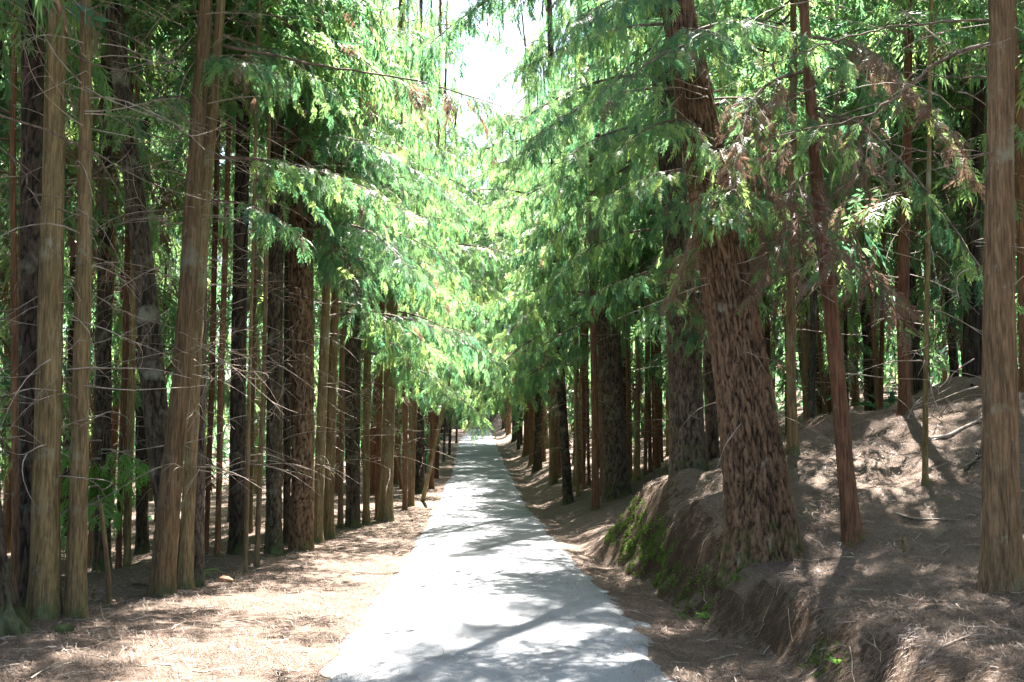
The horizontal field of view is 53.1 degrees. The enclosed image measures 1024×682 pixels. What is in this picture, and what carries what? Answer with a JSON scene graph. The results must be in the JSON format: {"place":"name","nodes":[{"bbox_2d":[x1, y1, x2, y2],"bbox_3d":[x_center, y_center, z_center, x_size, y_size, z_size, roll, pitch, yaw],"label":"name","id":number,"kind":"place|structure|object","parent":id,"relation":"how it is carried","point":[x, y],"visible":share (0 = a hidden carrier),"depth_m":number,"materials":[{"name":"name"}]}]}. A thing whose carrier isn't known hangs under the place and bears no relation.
{"place":"outdoors","nodes":[
{"label":"outdoors","id":0,"kind":"place"},
{"bbox_2d":[63,0,922,381],"label":"sky","id":1,"kind":"structure","parent":0,"point":[483,73],"materials":[{"name":"white"}]},
{"bbox_2d":[321,429,674,681],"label":"road","id":2,"kind":"structure","parent":0,"point":[481,481],"depth_m":10.76,"materials":[{"name":"concrete"}]},
{"bbox_2d":[0,316,1023,681],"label":"ground","id":3,"kind":"structure","parent":0,"point":[540,496],"depth_m":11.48,"materials":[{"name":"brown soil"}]},
{"bbox_2d":[0,48,20,403],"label":"conifer","id":4,"kind":"object","parent":3,"relation":"on","point":[5,285],"visible":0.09,"depth_m":19.11,"materials":[{"name":"green plant"}]},
{"bbox_2d":[0,0,78,480],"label":"conifer","id":5,"kind":"object","parent":3,"relation":"on","point":[18,96],"visible":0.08,"depth_m":15.32,"materials":[{"name":"green plant"}]},
{"bbox_2d":[0,19,93,462],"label":"conifer","id":6,"kind":"object","parent":3,"relation":"on","point":[5,240],"visible":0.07,"depth_m":17.39,"materials":[{"name":"green plant"}]},
{"bbox_2d":[0,25,95,552],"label":"conifer","id":7,"kind":"object","parent":3,"relation":"on","point":[8,517],"visible":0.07,"depth_m":20.49,"materials":[{"name":"green plant"}]},
{"bbox_2d":[0,2,105,593],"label":"conifer","id":8,"kind":"object","parent":3,"relation":"on","point":[14,355],"visible":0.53,"depth_m":12.53,"materials":[{"name":"red plant"}]},
{"bbox_2d":[2,76,160,535],"bbox_3d":[-10.323,-5.488,25.143,3.532,21.042,4.434,-3,-7,27],"label":"conifer","id":9,"kind":"object","parent":3,"relation":"on","point":[70,332],"visible":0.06,"depth_m":24.41,"materials":[{"name":"green plant"}]},
{"bbox_2d":[0,0,162,349],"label":"conifer","id":10,"kind":"object","parent":3,"relation":"on","point":[66,304],"visible":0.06,"depth_m":20.38,"materials":[{"name":"green plant"}]},
{"bbox_2d":[0,8,163,571],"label":"conifer","id":11,"kind":"object","parent":3,"relation":"on","point":[8,416],"visible":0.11,"depth_m":17.33,"materials":[{"name":"green plant"}]},
{"bbox_2d":[0,0,171,445],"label":"conifer","id":12,"kind":"object","parent":3,"relation":"on","point":[102,184],"visible":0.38,"depth_m":14.62,"materials":[{"name":"green plant"}]},
{"bbox_2d":[0,0,182,609],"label":"conifer","id":13,"kind":"object","parent":3,"relation":"on","point":[32,110],"visible":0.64,"depth_m":10.43,"materials":[{"name":"green plant"}]},
{"bbox_2d":[60,436,149,578],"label":"leafy sapling","id":14,"kind":"object","parent":3,"relation":"on","point":[95,493],"visible":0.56,"depth_m":14.01,"materials":[{"name":"green plant"}]},
{"bbox_2d":[98,500,112,604],"bbox_3d":[-4.253,2.250,10.730,0.214,1.174,0.071,0,-6,0],"label":"leaning stake","id":15,"kind":"object","parent":3,"relation":"on","point":[106,559],"visible":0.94,"depth_m":10.71,"materials":[{"name":"brown wood"}]},
{"bbox_2d":[8,1,211,566],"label":"conifer","id":16,"kind":"object","parent":3,"relation":"on","point":[90,547],"visible":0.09,"depth_m":17.14,"materials":[{"name":"green plant"}]},
{"bbox_2d":[0,0,223,619],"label":"conifer","id":17,"kind":"object","parent":3,"relation":"on","point":[76,598],"visible":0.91,"depth_m":9.91,"materials":[{"name":"green plant"}]},
{"bbox_2d":[63,150,181,519],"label":"conifer","id":18,"kind":"object","parent":3,"relation":"on","point":[115,426],"visible":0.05,"depth_m":29.16,"materials":[{"name":"red plant"}]},
{"bbox_2d":[0,0,250,620],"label":"conifer","id":19,"kind":"object","parent":3,"relation":"on","point":[44,597],"visible":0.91,"depth_m":9.81,"materials":[{"name":"brown plant"}]},
{"bbox_2d":[0,0,255,636],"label":"mossy conifer","id":20,"kind":"object","parent":3,"relation":"on","point":[15,620],"visible":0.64,"depth_m":10.14,"materials":[{"name":"brown plant"}]},
{"bbox_2d":[76,30,186,537],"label":"conifer","id":21,"kind":"object","parent":3,"relation":"on","point":[168,155],"visible":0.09,"depth_m":24.24,"materials":[{"name":"green plant"}]},
{"bbox_2d":[64,3,220,548],"bbox_3d":[-7.953,-3.349,21.460,3.970,15.836,3.935,0,-6,0],"label":"conifer","id":22,"kind":"object","parent":3,"relation":"on","point":[172,335],"visible":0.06,"depth_m":20.85,"materials":[{"name":"green plant"}]},
{"bbox_2d":[17,0,270,572],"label":"conifer","id":23,"kind":"object","parent":3,"relation":"on","point":[103,425],"visible":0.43,"depth_m":15.64,"materials":[{"name":"green plant"}]},
{"bbox_2d":[62,0,238,567],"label":"conifer","id":24,"kind":"object","parent":3,"relation":"on","point":[130,416],"visible":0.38,"depth_m":15.23,"materials":[{"name":"green plant"}]},
{"bbox_2d":[65,0,252,568],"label":"conifer","id":25,"kind":"object","parent":3,"relation":"on","point":[123,409],"visible":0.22,"depth_m":15.40,"materials":[{"name":"plant"}]},
{"bbox_2d":[62,3,266,554],"bbox_3d":[-6.962,-6.465,20.307,4.570,21.715,3.996,0,-6,0],"label":"conifer","id":26,"kind":"object","parent":3,"relation":"on","point":[142,545],"visible":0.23,"depth_m":19.27,"materials":[{"name":"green plant"}]},
{"bbox_2d":[67,0,268,596],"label":"conifer","id":27,"kind":"object","parent":3,"relation":"on","point":[163,577],"visible":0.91,"depth_m":11.62,"materials":[{"name":"green plant"}]},
{"bbox_2d":[89,0,297,571],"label":"conifer","id":28,"kind":"object","parent":3,"relation":"on","point":[155,406],"visible":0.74,"depth_m":12.55,"materials":[{"name":"green plant"}]},
{"bbox_2d":[121,29,266,484],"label":"conifer","id":29,"kind":"object","parent":3,"relation":"on","point":[257,408],"visible":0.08,"depth_m":22.24,"materials":[{"name":"green plant"}]},
{"bbox_2d":[69,0,374,573],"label":"conifer","id":30,"kind":"object","parent":3,"relation":"on","point":[290,40],"visible":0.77,"depth_m":14.31,"materials":[{"name":"plant"}]},
{"bbox_2d":[105,0,359,555],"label":"conifer","id":31,"kind":"object","parent":3,"relation":"on","point":[220,408],"visible":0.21,"depth_m":16.11,"materials":[{"name":"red plant"}]},
{"bbox_2d":[167,140,319,523],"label":"conifer","id":32,"kind":"object","parent":3,"relation":"on","point":[259,310],"visible":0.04,"depth_m":26.44,"materials":[{"name":"beige plant"}]},
{"bbox_2d":[149,0,340,554],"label":"conifer","id":33,"kind":"object","parent":3,"relation":"on","point":[213,292],"visible":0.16,"depth_m":17.11,"materials":[{"name":"plant"}]},
{"bbox_2d":[163,4,332,533],"bbox_3d":[-5.248,-3.393,21.377,3.573,15.200,3.500,0,-6,0],"label":"conifer","id":34,"kind":"object","parent":3,"relation":"on","point":[255,300],"visible":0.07,"depth_m":21.01,"materials":[{"name":"green plant"}]},
{"bbox_2d":[225,223,283,493],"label":"conifer","id":35,"kind":"object","parent":3,"relation":"on","point":[258,384],"visible":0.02,"depth_m":39.08,"materials":[{"name":"beige plant"}]},
{"bbox_2d":[206,173,317,522],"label":"conifer","id":36,"kind":"object","parent":3,"relation":"on","point":[231,253],"visible":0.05,"depth_m":23.45,"materials":[{"name":"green plant"}]},
{"bbox_2d":[99,0,431,586],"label":"conifer","id":37,"kind":"object","parent":3,"relation":"on","point":[199,549],"visible":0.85,"depth_m":12.49,"materials":[{"name":"green plant"}]},
{"bbox_2d":[186,5,351,566],"bbox_3d":[-3.537,-0.858,15.217,2.520,8.931,2.675,0,-6,0],"label":"conifer","id":38,"kind":"object","parent":3,"relation":"on","point":[256,563],"visible":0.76,"depth_m":14.84,"materials":[{"name":"beige plant"}]},
{"bbox_2d":[139,9,400,544],"bbox_3d":[-4.193,-2.143,19.022,4.620,12.322,4.479,-2,-6,18],"label":"conifer","id":39,"kind":"object","parent":3,"relation":"on","point":[286,476],"visible":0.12,"depth_m":18.37,"materials":[{"name":"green plant"}]},
{"bbox_2d":[191,0,374,554],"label":"conifer","id":40,"kind":"object","parent":3,"relation":"on","point":[236,538],"visible":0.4,"depth_m":16.25,"materials":[{"name":"green plant"}]},
{"bbox_2d":[176,0,418,554],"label":"conifer","id":41,"kind":"object","parent":3,"relation":"on","point":[273,544],"visible":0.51,"depth_m":16.69,"materials":[{"name":"green plant"}]},
{"bbox_2d":[102,0,522,589],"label":"conifer","id":42,"kind":"object","parent":3,"relation":"on","point":[185,577],"visible":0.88,"depth_m":12.58,"materials":[{"name":"beige plant"}]},
{"bbox_2d":[232,0,467,551],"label":"conifer","id":43,"kind":"object","parent":3,"relation":"on","point":[301,519],"visible":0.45,"depth_m":17.21,"materials":[{"name":"green plant"}]},
{"bbox_2d":[283,0,457,538],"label":"conifer","id":44,"kind":"object","parent":3,"relation":"on","point":[388,126],"visible":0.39,"depth_m":19.77,"materials":[{"name":"green plant"}]},
{"bbox_2d":[283,1,470,528],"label":"conifer","id":45,"kind":"object","parent":3,"relation":"on","point":[426,251],"visible":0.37,"depth_m":22.00,"materials":[{"name":"green plant"}]},
{"bbox_2d":[257,0,509,542],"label":"conifer","id":46,"kind":"object","parent":3,"relation":"on","point":[320,447],"visible":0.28,"depth_m":19.14,"materials":[{"name":"green plant"}]},
{"bbox_2d":[330,42,462,494],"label":"conifer","id":47,"kind":"object","parent":3,"relation":"on","point":[373,446],"visible":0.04,"depth_m":33.58,"materials":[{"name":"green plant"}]},
{"bbox_2d":[336,36,471,524],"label":"conifer","id":48,"kind":"object","parent":3,"relation":"on","point":[366,448],"visible":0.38,"depth_m":22.78,"materials":[{"name":"green plant"}]},
{"bbox_2d":[314,0,495,528],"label":"conifer","id":49,"kind":"object","parent":3,"relation":"on","point":[352,471],"visible":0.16,"depth_m":22.61,"materials":[{"name":"green plant"}]},
{"bbox_2d":[361,99,466,518],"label":"conifer","id":50,"kind":"object","parent":3,"relation":"on","point":[378,427],"visible":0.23,"depth_m":24.98,"materials":[{"name":"green plant"}]},
{"bbox_2d":[361,86,481,483],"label":"conifer","id":51,"kind":"object","parent":3,"relation":"on","point":[397,421],"visible":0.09,"depth_m":38.87,"materials":[{"name":"green plant"}]},
{"bbox_2d":[370,25,494,509],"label":"conifer","id":52,"kind":"object","parent":3,"relation":"on","point":[458,197],"visible":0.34,"depth_m":28.50,"materials":[{"name":"green plant"}]},
{"bbox_2d":[362,111,502,505],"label":"conifer","id":53,"kind":"object","parent":3,"relation":"on","point":[412,446],"visible":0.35,"depth_m":30.04,"materials":[{"name":"green plant"}]},
{"bbox_2d":[360,0,511,521],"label":"conifer","id":54,"kind":"object","parent":3,"relation":"on","point":[385,509],"visible":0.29,"depth_m":24.55,"materials":[{"name":"green plant"}]},
{"bbox_2d":[397,0,476,488],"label":"conifer","id":55,"kind":"object","parent":3,"relation":"on","point":[439,13],"visible":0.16,"depth_m":38.60,"materials":[{"name":"green plant"}]},
{"bbox_2d":[398,0,487,493],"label":"conifer","id":56,"kind":"object","parent":3,"relation":"on","point":[420,466],"visible":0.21,"depth_m":36.00,"materials":[{"name":"green plant"}]},
{"bbox_2d":[427,0,484,478],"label":"conifer","id":57,"kind":"object","parent":3,"relation":"on","point":[436,460],"visible":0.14,"depth_m":45.16,"materials":[{"name":"green plant"}]},
{"bbox_2d":[400,0,519,474],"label":"conifer","id":58,"kind":"object","parent":3,"relation":"on","point":[466,159],"visible":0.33,"depth_m":46.80,"materials":[{"name":"green plant"}]},
{"bbox_2d":[446,1,546,465],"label":"conifer","id":59,"kind":"object","parent":3,"relation":"on","point":[471,177],"visible":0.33,"depth_m":51.98,"materials":[{"name":"green plant"}]},
{"bbox_2d":[464,45,545,457],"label":"conifer","id":60,"kind":"object","parent":3,"relation":"on","point":[525,452],"visible":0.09,"depth_m":57.75,"materials":[{"name":"green plant"}]},
{"bbox_2d":[0,160,1018,521],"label":"wood","id":61,"kind":"object","parent":3,"relation":"on","point":[944,366],"visible":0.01,"depth_m":50.02,"materials":[{"name":"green plant"}]},
{"bbox_2d":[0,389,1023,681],"bbox_3d":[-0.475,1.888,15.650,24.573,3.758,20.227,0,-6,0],"label":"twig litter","id":62,"kind":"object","parent":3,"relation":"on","point":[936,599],"visible":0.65,"depth_m":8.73,"materials":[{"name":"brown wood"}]},
{"bbox_2d":[458,48,572,473],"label":"conifer","id":63,"kind":"object","parent":3,"relation":"on","point":[537,461],"visible":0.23,"depth_m":46.58,"materials":[{"name":"green plant"}]},
{"bbox_2d":[447,0,590,485],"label":"conifer","id":64,"kind":"object","parent":3,"relation":"on","point":[553,470],"visible":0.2,"depth_m":36.98,"materials":[{"name":"green plant"}]},
{"bbox_2d":[462,0,597,505],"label":"conifer","id":65,"kind":"object","parent":3,"relation":"on","point":[565,454],"visible":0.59,"depth_m":29.44,"materials":[{"name":"green plant"}]},
{"bbox_2d":[482,0,589,486],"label":"conifer","id":66,"kind":"object","parent":3,"relation":"on","point":[507,328],"visible":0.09,"depth_m":33.84,"materials":[{"name":"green plant"}]},
{"bbox_2d":[499,156,591,496],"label":"conifer","id":67,"kind":"object","parent":3,"relation":"on","point":[576,444],"visible":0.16,"depth_m":31.15,"materials":[{"name":"green plant"}]},
{"bbox_2d":[490,0,644,510],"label":"conifer","id":68,"kind":"object","parent":3,"relation":"on","point":[595,500],"visible":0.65,"depth_m":26.09,"materials":[{"name":"green plant"}]},
{"bbox_2d":[489,0,659,502],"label":"conifer","id":69,"kind":"object","parent":3,"relation":"on","point":[616,481],"visible":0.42,"depth_m":27.11,"materials":[{"name":"green plant"}]},
{"bbox_2d":[519,0,646,495],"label":"conifer","id":70,"kind":"object","parent":3,"relation":"on","point":[531,328],"visible":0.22,"depth_m":28.57,"materials":[{"name":"green plant"}]},
{"bbox_2d":[512,159,664,489],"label":"conifer","id":71,"kind":"object","parent":3,"relation":"on","point":[583,418],"visible":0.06,"depth_m":32.17,"materials":[{"name":"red plant"}]},
{"bbox_2d":[518,116,665,484],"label":"conifer","id":72,"kind":"object","parent":3,"relation":"on","point":[587,438],"visible":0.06,"depth_m":32.60,"materials":[{"name":"green plant"}]},
{"bbox_2d":[560,72,665,482],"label":"conifer","id":73,"kind":"object","parent":3,"relation":"on","point":[650,255],"visible":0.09,"depth_m":29.61,"materials":[{"name":"green plant"}]},
{"bbox_2d":[570,244,665,475],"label":"conifer","id":74,"kind":"object","parent":3,"relation":"on","point":[645,419],"visible":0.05,"depth_m":31.93,"materials":[{"name":"beige plant"}]},
{"bbox_2d":[478,0,766,477],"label":"conifer","id":75,"kind":"object","parent":3,"relation":"on","point":[687,447],"visible":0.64,"depth_m":16.38,"materials":[{"name":"green plant"}]},
{"bbox_2d":[579,13,668,481],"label":"conifer","id":76,"kind":"object","parent":3,"relation":"on","point":[636,476],"visible":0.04,"depth_m":30.50,"materials":[{"name":"green plant"}]},
{"bbox_2d":[417,0,864,587],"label":"great pine","id":77,"kind":"object","parent":3,"relation":"on","point":[759,518],"visible":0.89,"depth_m":10.57,"materials":[{"name":"green plant"}]},
{"bbox_2d":[621,249,668,468],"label":"conifer","id":78,"kind":"object","parent":3,"relation":"on","point":[657,448],"visible":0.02,"depth_m":34.37,"materials":[{"name":"red plant"}]},
{"bbox_2d":[535,0,825,430],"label":"conifer","id":79,"kind":"object","parent":3,"relation":"on","point":[593,3],"visible":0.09,"depth_m":21.46,"materials":[{"name":"green plant"}]},
{"bbox_2d":[601,13,775,421],"bbox_3d":[4.363,-4.308,28.474,5.420,16.809,4.356,2,-6,-18],"label":"conifer","id":80,"kind":"object","parent":3,"relation":"on","point":[645,234],"visible":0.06,"depth_m":27.24,"materials":[{"name":"green plant"}]},
{"bbox_2d":[588,14,797,409],"bbox_3d":[5.209,-4.604,26.615,5.777,17.016,5.012,2,-6,-19],"label":"conifer","id":81,"kind":"object","parent":3,"relation":"on","point":[751,243],"visible":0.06,"depth_m":26.39,"materials":[{"name":"green plant"}]},
{"bbox_2d":[603,495,850,677],"bbox_3d":[2.133,2.634,12.769,0.991,1.092,11.087,0,-6,-1],"label":"moss","id":82,"kind":"object","parent":3,"relation":"on","point":[633,540],"visible":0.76,"depth_m":13.76,"materials":[{"name":"green plant"}]},
{"bbox_2d":[599,0,867,461],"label":"conifer","id":83,"kind":"object","parent":3,"relation":"on","point":[712,435],"visible":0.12,"depth_m":17.40,"materials":[{"name":"green plant"}]},
{"bbox_2d":[637,56,837,378],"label":"conifer","id":84,"kind":"object","parent":3,"relation":"on","point":[660,201],"visible":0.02,"depth_m":23.96,"materials":[{"name":"green plant"}]},
{"bbox_2d":[655,14,820,414],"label":"conifer","id":85,"kind":"object","parent":3,"relation":"on","point":[779,361],"visible":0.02,"depth_m":28.54,"materials":[{"name":"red plant"}]},
{"bbox_2d":[711,0,900,420],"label":"conifer","id":86,"kind":"object","parent":3,"relation":"on","point":[812,300],"visible":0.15,"depth_m":21.84,"materials":[{"name":"green plant"}]},
{"bbox_2d":[637,0,987,455],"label":"conifer","id":87,"kind":"object","parent":3,"relation":"on","point":[792,443],"visible":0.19,"depth_m":14.31,"materials":[{"name":"green plant"}]},
{"bbox_2d":[743,0,914,422],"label":"conifer","id":88,"kind":"object","parent":3,"relation":"on","point":[804,355],"visible":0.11,"depth_m":23.71,"materials":[{"name":"green plant"}]},
{"bbox_2d":[764,0,897,415],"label":"conifer","id":89,"kind":"object","parent":3,"relation":"on","point":[823,391],"visible":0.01,"depth_m":27.29,"materials":[{"name":"red plant"}]},
{"bbox_2d":[779,2,895,409],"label":"conifer","id":90,"kind":"object","parent":3,"relation":"on","point":[859,346],"visible":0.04,"depth_m":30.11,"materials":[{"name":"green plant"}]},
{"bbox_2d":[659,0,1023,546],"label":"conifer","id":91,"kind":"object","parent":3,"relation":"on","point":[852,531],"visible":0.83,"depth_m":10.52,"materials":[{"name":"green plant"}]},
{"bbox_2d":[748,0,986,409],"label":"conifer","id":92,"kind":"object","parent":3,"relation":"on","point":[873,337],"visible":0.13,"depth_m":22.93,"materials":[{"name":"green plant"}]},
{"bbox_2d":[825,213,918,410],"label":"conifer","id":93,"kind":"object","parent":3,"relation":"on","point":[887,347],"visible":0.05,"depth_m":34.24,"materials":[{"name":"green plant"}]},
{"bbox_2d":[839,249,919,410],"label":"conifer","id":94,"kind":"object","parent":3,"relation":"on","point":[868,343],"visible":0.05,"depth_m":33.70,"materials":[{"name":"brown plant"}]},
{"bbox_2d":[814,0,949,408],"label":"conifer","id":95,"kind":"object","parent":3,"relation":"on","point":[881,361],"visible":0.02,"depth_m":28.46,"materials":[{"name":"plant"}]},
{"bbox_2d":[742,0,1023,594],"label":"conifer","id":96,"kind":"object","parent":3,"relation":"on","point":[1001,564],"visible":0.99,"depth_m":8.84,"materials":[{"name":"brown plant"}]},
{"bbox_2d":[763,0,1023,415],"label":"conifer","id":97,"kind":"object","parent":3,"relation":"on","point":[903,367],"visible":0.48,"depth_m":15.91,"materials":[{"name":"green plant"}]},
{"bbox_2d":[809,0,985,393],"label":"conifer","id":98,"kind":"object","parent":3,"relation":"on","point":[916,369],"visible":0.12,"depth_m":23.99,"materials":[{"name":"green plant"}]},
{"bbox_2d":[834,2,970,396],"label":"conifer","id":99,"kind":"object","parent":3,"relation":"on","point":[938,317],"visible":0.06,"depth_m":27.04,"materials":[{"name":"green plant"}]},
{"bbox_2d":[825,0,1023,485],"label":"conifer","id":100,"kind":"object","parent":3,"relation":"on","point":[925,441],"visible":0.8,"depth_m":12.64,"materials":[{"name":"brown plant"}]},
{"bbox_2d":[887,36,985,377],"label":"conifer","id":101,"kind":"object","parent":3,"relation":"on","point":[953,363],"visible":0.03,"depth_m":29.07,"materials":[{"name":"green plant"}]},
{"bbox_2d":[850,0,1023,377],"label":"conifer","id":102,"kind":"object","parent":3,"relation":"on","point":[970,315],"visible":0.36,"depth_m":21.46,"materials":[{"name":"green plant"}]},
{"bbox_2d":[855,0,1023,391],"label":"conifer","id":103,"kind":"object","parent":3,"relation":"on","point":[1019,139],"visible":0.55,"depth_m":15.31,"materials":[{"name":"green plant"}]},
{"bbox_2d":[870,36,1023,358],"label":"conifer","id":104,"kind":"object","parent":3,"relation":"on","point":[938,261],"visible":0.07,"depth_m":25.49,"materials":[{"name":"green plant"}]},
{"bbox_2d":[902,5,1022,375],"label":"conifer","id":105,"kind":"object","parent":3,"relation":"on","point":[946,268],"visible":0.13,"depth_m":23.09,"materials":[{"name":"green plant"}]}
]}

